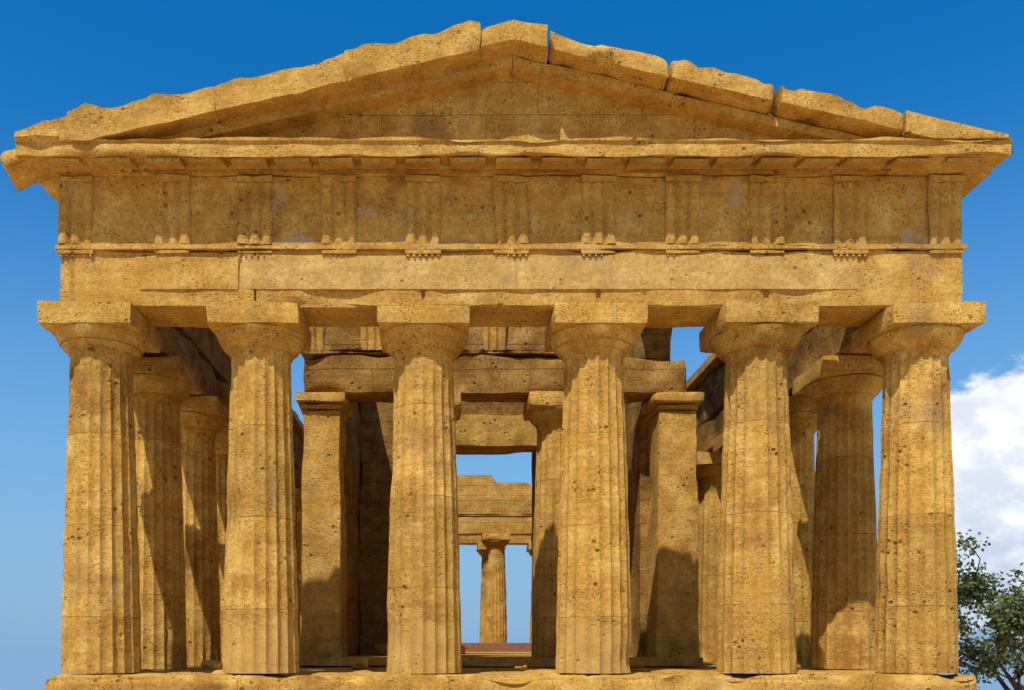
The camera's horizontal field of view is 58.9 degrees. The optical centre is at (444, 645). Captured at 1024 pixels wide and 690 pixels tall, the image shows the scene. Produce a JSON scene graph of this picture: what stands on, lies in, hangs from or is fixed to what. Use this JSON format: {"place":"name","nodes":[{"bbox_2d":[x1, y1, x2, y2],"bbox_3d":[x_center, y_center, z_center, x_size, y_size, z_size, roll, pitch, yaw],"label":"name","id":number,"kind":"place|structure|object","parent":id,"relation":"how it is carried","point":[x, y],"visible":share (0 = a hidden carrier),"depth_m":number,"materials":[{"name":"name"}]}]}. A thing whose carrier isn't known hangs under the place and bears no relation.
{"place":"outdoors","nodes":[
{"label":"outdoors","id":0,"kind":"place"},
{"bbox_2d":[454,391,460,422],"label":"pronaos column","id":1,"kind":"structure","parent":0,"point":[457,399],"depth_m":21.60,"materials":[{"name":"stone"}]},
{"bbox_2d":[477,543,505,642],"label":"column","id":2,"kind":"structure","parent":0,"point":[481,550],"depth_m":54.53,"materials":[{"name":"stone"}]},
{"bbox_2d":[459,535,531,544],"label":"architrave","id":3,"kind":"object","parent":2,"relation":"on","point":[476,540],"visible":0.02,"depth_m":54.34,"materials":[{"name":"stone"}]},
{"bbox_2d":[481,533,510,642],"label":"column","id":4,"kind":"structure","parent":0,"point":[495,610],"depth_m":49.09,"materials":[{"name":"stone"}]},
{"bbox_2d":[45,669,976,689],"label":"stone step","id":5,"kind":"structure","parent":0,"point":[218,679],"depth_m":16.26,"materials":[{"name":"stone"}]},
{"bbox_2d":[37,301,159,673],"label":"column","id":6,"kind":"structure","parent":5,"relation":"on","point":[104,346],"depth_m":16.47,"materials":[{"name":"stone"}]},
{"bbox_2d":[206,301,310,673],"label":"column","id":7,"kind":"structure","parent":5,"relation":"on","point":[263,345],"depth_m":16.46,"materials":[{"name":"stone"}]},
{"bbox_2d":[59,250,961,327],"bbox_3d":[1.203,-6.695,16.999,16.458,1.029,1.160,0,0,0],"label":"architrave","id":8,"kind":"object","parent":7,"relation":"on","point":[886,278],"depth_m":16.44,"materials":[{"name":"beige stone"}]},
{"bbox_2d":[139,257,238,289],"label":"architrave block","id":9,"kind":"structure","parent":8,"relation":"attached to","point":[177,273],"depth_m":16.41,"materials":[{"name":"beige stone"}]},
{"bbox_2d":[59,176,961,251],"bbox_3d":[1.201,-7.919,17.005,16.459,1.260,1.150,0,0,0],"label":"frieze","id":10,"kind":"object","parent":8,"relation":"on","point":[124,209],"visible":0.53,"depth_m":16.44,"materials":[{"name":"stone"}]},
{"bbox_2d":[58,174,965,244],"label":"triglyphs","id":11,"kind":"object","parent":10,"relation":"attached to","point":[338,204],"visible":1,"depth_m":16.39,"materials":[{"name":"stone"}]},
{"bbox_2d":[15,136,1012,200],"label":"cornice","id":12,"kind":"structure","parent":10,"relation":"on","point":[886,150],"depth_m":15.79,"materials":[{"name":"stone"}]},
{"bbox_2d":[0,149,55,191],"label":"cornice block","id":13,"kind":"structure","parent":12,"relation":"on","point":[23,172],"depth_m":16.01,"materials":[{"name":"stone"}]},
{"bbox_2d":[14,116,68,143],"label":"raking cornice","id":14,"kind":"structure","parent":12,"relation":"on","point":[49,131],"depth_m":15.73,"materials":[{"name":"stone"}]},
{"bbox_2d":[67,87,221,142],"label":"raking cornice","id":15,"kind":"structure","parent":12,"relation":"on","point":[152,116],"depth_m":15.75,"materials":[{"name":"stone"}]},
{"bbox_2d":[155,54,511,139],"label":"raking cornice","id":16,"kind":"structure","parent":12,"relation":"on","point":[481,72],"depth_m":16.16,"materials":[{"name":"stone"}]},
{"bbox_2d":[213,50,353,122],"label":"raking cornice","id":17,"kind":"structure","parent":16,"relation":"on","point":[237,98],"depth_m":15.76,"materials":[{"name":"stone"}]},
{"bbox_2d":[343,20,481,93],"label":"raking cornice","id":18,"kind":"structure","parent":16,"relation":"on","point":[413,58],"depth_m":15.75,"materials":[{"name":"stone"}]},
{"bbox_2d":[480,20,547,63],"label":"raking cornice block","id":19,"kind":"structure","parent":16,"relation":"on","point":[523,40],"depth_m":15.79,"materials":[{"name":"stone"}]},
{"bbox_2d":[44,157,981,169],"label":"cornice mutules","id":20,"kind":"object","parent":12,"relation":"attached to","point":[473,163],"visible":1,"depth_m":15.94,"materials":[{"name":"stone"}]},
{"bbox_2d":[258,76,780,139],"bbox_3d":[1.200,-9.659,16.830,16.480,1.618,0.682,0,0,0],"label":"tympanum","id":21,"kind":"object","parent":12,"relation":"on","point":[512,108],"visible":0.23,"depth_m":16.50,"materials":[{"name":"stone"}]},
{"bbox_2d":[511,55,868,139],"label":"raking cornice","id":22,"kind":"structure","parent":12,"relation":"on","point":[570,79],"depth_m":16.20,"materials":[{"name":"stone"}]},
{"bbox_2d":[546,31,668,89],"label":"raking cornice","id":23,"kind":"structure","parent":22,"relation":"on","point":[641,69],"depth_m":15.84,"materials":[{"name":"stone"}]},
{"bbox_2d":[661,60,774,114],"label":"raking cornice","id":24,"kind":"structure","parent":22,"relation":"on","point":[686,78],"depth_m":15.84,"materials":[{"name":"stone"}]},
{"bbox_2d":[768,86,902,137],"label":"raking cornice","id":25,"kind":"structure","parent":22,"relation":"on","point":[822,110],"depth_m":15.85,"materials":[{"name":"stone"}]},
{"bbox_2d":[899,110,1008,139],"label":"raking cornice","id":26,"kind":"structure","parent":12,"relation":"on","point":[918,126],"depth_m":15.78,"materials":[{"name":"stone"}]},
{"bbox_2d":[55,243,966,256],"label":"taenia molding","id":27,"kind":"structure","parent":8,"relation":"on","point":[595,250],"depth_m":16.38,"materials":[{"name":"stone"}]},
{"bbox_2d":[242,255,856,289],"bbox_3d":[1.905,-6.794,16.439,11.179,0.626,0.062,0,0,0],"label":"architrave","id":28,"kind":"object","parent":8,"relation":"attached to","point":[539,272],"visible":1,"depth_m":16.41,"materials":[{"name":"beige stone"}]},
{"bbox_2d":[377,301,469,673],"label":"column","id":29,"kind":"structure","parent":5,"relation":"on","point":[424,344],"depth_m":16.46,"materials":[{"name":"stone"}]},
{"bbox_2d":[186,661,865,671],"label":"floor","id":30,"kind":"structure","parent":5,"relation":"on","point":[709,666],"depth_m":20.73,"materials":[{"name":"stone"}]},
{"bbox_2d":[132,356,199,668],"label":"column","id":31,"kind":"structure","parent":30,"relation":"on","point":[164,388],"depth_m":19.50,"materials":[{"name":"stone"}]},
{"bbox_2d":[141,327,303,489],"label":"side entablature","id":32,"kind":"structure","parent":31,"relation":"on","point":[205,357],"depth_m":22.59,"materials":[{"name":"stone"}]},
{"bbox_2d":[35,142,303,441],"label":"cornice","id":33,"kind":"structure","parent":32,"relation":"on","point":[92,166],"depth_m":16.28,"materials":[{"name":"stone"}]},
{"bbox_2d":[180,396,228,665],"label":"column","id":34,"kind":"structure","parent":30,"relation":"on","point":[204,420],"depth_m":22.60,"materials":[{"name":"stone"}]},
{"bbox_2d":[215,427,228,663],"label":"column","id":35,"kind":"structure","parent":30,"relation":"on","point":[221,445],"depth_m":25.74,"materials":[{"name":"stone"}]},
{"bbox_2d":[295,488,301,656],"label":"column","id":36,"kind":"structure","parent":30,"relation":"on","point":[298,500],"depth_m":35.88,"materials":[{"name":"stone"}]},
{"bbox_2d":[297,506,301,635],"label":"column","id":37,"kind":"structure","parent":30,"relation":"on","point":[299,523],"depth_m":38.62,"materials":[{"name":"stone"}]},
{"bbox_2d":[296,392,352,657],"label":"anta pillar","id":38,"kind":"structure","parent":30,"relation":"on","point":[326,415],"depth_m":21.74,"materials":[{"name":"stone"}]},
{"bbox_2d":[344,402,361,655],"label":"cella wall","id":39,"kind":"structure","parent":30,"relation":"on","point":[352,476],"depth_m":25.30,"materials":[{"name":"stone"}]},
{"bbox_2d":[458,497,531,535],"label":"rear architrave","id":40,"kind":"object","parent":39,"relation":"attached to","point":[477,516],"visible":0.35,"depth_m":49.11,"materials":[{"name":"stone"}]},
{"bbox_2d":[457,475,531,497],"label":"stone block","id":41,"kind":"structure","parent":40,"relation":"on","point":[470,486],"depth_m":54.61,"materials":[{"name":"stone"}]},
{"bbox_2d":[359,401,535,654],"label":"cella wall","id":42,"kind":"structure","parent":30,"relation":"on","point":[376,434],"depth_m":27.04,"materials":[{"name":"brown stone"}]},
{"bbox_2d":[455,414,536,454],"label":"lintel","id":43,"kind":"structure","parent":42,"relation":"on","point":[477,434],"depth_m":26.98,"materials":[{"name":"beige stone"}]},
{"bbox_2d":[299,652,702,666],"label":"cella step","id":44,"kind":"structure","parent":30,"relation":"on","point":[514,659],"depth_m":21.37,"materials":[{"name":"brown stone"}]},
{"bbox_2d":[461,643,531,651],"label":"step","id":45,"kind":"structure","parent":44,"relation":"on","point":[498,647],"depth_m":41.00,"materials":[{"name":"brown stone"}]},
{"bbox_2d":[523,391,562,656],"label":"pillar","id":46,"kind":"structure","parent":44,"relation":"on","point":[543,412],"depth_m":21.85,"materials":[{"name":"stone"}]},
{"bbox_2d":[303,355,686,403],"bbox_3d":[1.204,-6.574,22.317,9.353,0.941,0.991,0,0,0],"label":"architrave","id":47,"kind":"object","parent":46,"relation":"on","point":[477,378],"visible":0.58,"depth_m":21.85,"materials":[{"name":"stone"}]},
{"bbox_2d":[301,327,558,359],"bbox_3d":[0.356,-7.585,22.303,7.763,1.220,1.031,0,0,0],"label":"frieze","id":48,"kind":"object","parent":47,"relation":"on","point":[525,342],"visible":0.21,"depth_m":21.87,"materials":[{"name":"stone"}]},
{"bbox_2d":[309,327,505,350],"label":"pronaos triglyphs","id":49,"kind":"object","parent":48,"relation":"attached to","point":[494,338],"visible":0.23,"depth_m":21.81,"materials":[{"name":"stone"}]},
{"bbox_2d":[201,643,800,668],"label":"rubble stones","id":50,"kind":"object","parent":30,"relation":"on","point":[362,662],"visible":0.47,"depth_m":19.88,"materials":[{"name":"brown stone"}]},
{"bbox_2d":[624,327,671,656],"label":"cella wall","id":51,"kind":"structure","parent":30,"relation":"on","point":[652,344],"depth_m":23.00,"materials":[{"name":"stone"}]},
{"bbox_2d":[642,392,703,656],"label":"anta pillar","id":52,"kind":"structure","parent":30,"relation":"on","point":[672,589],"depth_m":21.71,"materials":[{"name":"stone"}]},
{"bbox_2d":[696,452,721,661],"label":"column","id":53,"kind":"structure","parent":30,"relation":"on","point":[709,472],"depth_m":29.03,"materials":[{"name":"stone"}]},
{"bbox_2d":[789,396,817,665],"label":"column","id":54,"kind":"structure","parent":30,"relation":"on","point":[803,410],"depth_m":22.52,"materials":[{"name":"stone"}]},
{"bbox_2d":[792,355,882,668],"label":"column","id":55,"kind":"structure","parent":30,"relation":"on","point":[842,392],"depth_m":19.50,"materials":[{"name":"stone"}]},
{"bbox_2d":[545,301,647,673],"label":"column","id":56,"kind":"structure","parent":5,"relation":"on","point":[591,345],"depth_m":16.46,"materials":[{"name":"stone"}]},
{"bbox_2d":[699,301,818,673],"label":"column","id":57,"kind":"structure","parent":5,"relation":"on","point":[752,345],"depth_m":16.47,"materials":[{"name":"stone"}]},
{"bbox_2d":[851,301,985,673],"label":"column","id":58,"kind":"structure","parent":5,"relation":"on","point":[911,347],"depth_m":16.48,"materials":[{"name":"stone"}]},
{"bbox_2d":[0,647,1023,689],"bbox_3d":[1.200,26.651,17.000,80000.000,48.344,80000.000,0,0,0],"label":"ground","id":59,"kind":"structure","parent":0,"point":[28,668],"depth_m":1942.70,"materials":[{"name":"blue"}]},
{"bbox_2d":[955,529,1023,689],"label":"almond tree","id":60,"kind":"object","parent":59,"relation":"on","point":[1009,616],"depth_m":27.11,"materials":[{"name":"green plant"}]},
{"bbox_2d":[0,0,1023,646],"label":"sky","id":61,"kind":"structure","parent":0,"point":[958,61],"materials":[{"name":"blue"}]},
{"bbox_2d":[526,543,531,642],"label":"column","id":62,"kind":"structure","parent":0,"point":[529,548],"depth_m":54.69,"materials":[{"name":"stone"}]},
{"bbox_2d":[713,434,722,454],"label":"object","id":63,"kind":"structure","parent":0,"point":[718,445],"depth_m":26.50,"materials":[{"name":"stone"}]},
{"bbox_3d":[8.860,-2.838,35.950,1.674,6.676,1.675,0,0,0],"label":"flanking column","id":64,"kind":"object","parent":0,"visible":0},
{"bbox_2d":[694,327,871,452],"bbox_3d":[8.861,-7.368,35.949,1.154,2.367,36.728,0,0,0],"label":"architrave","id":65,"kind":"object","parent":64,"relation":"on","point":[815,344],"visible":0.1,"depth_m":21.73,"materials":[{"name":"stone"}]},
{"bbox_2d":[686,140,1008,391],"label":"cornice","id":66,"kind":"structure","parent":65,"relation":"on","point":[712,363],"depth_m":16.18,"materials":[{"name":"stone"}]}
]}

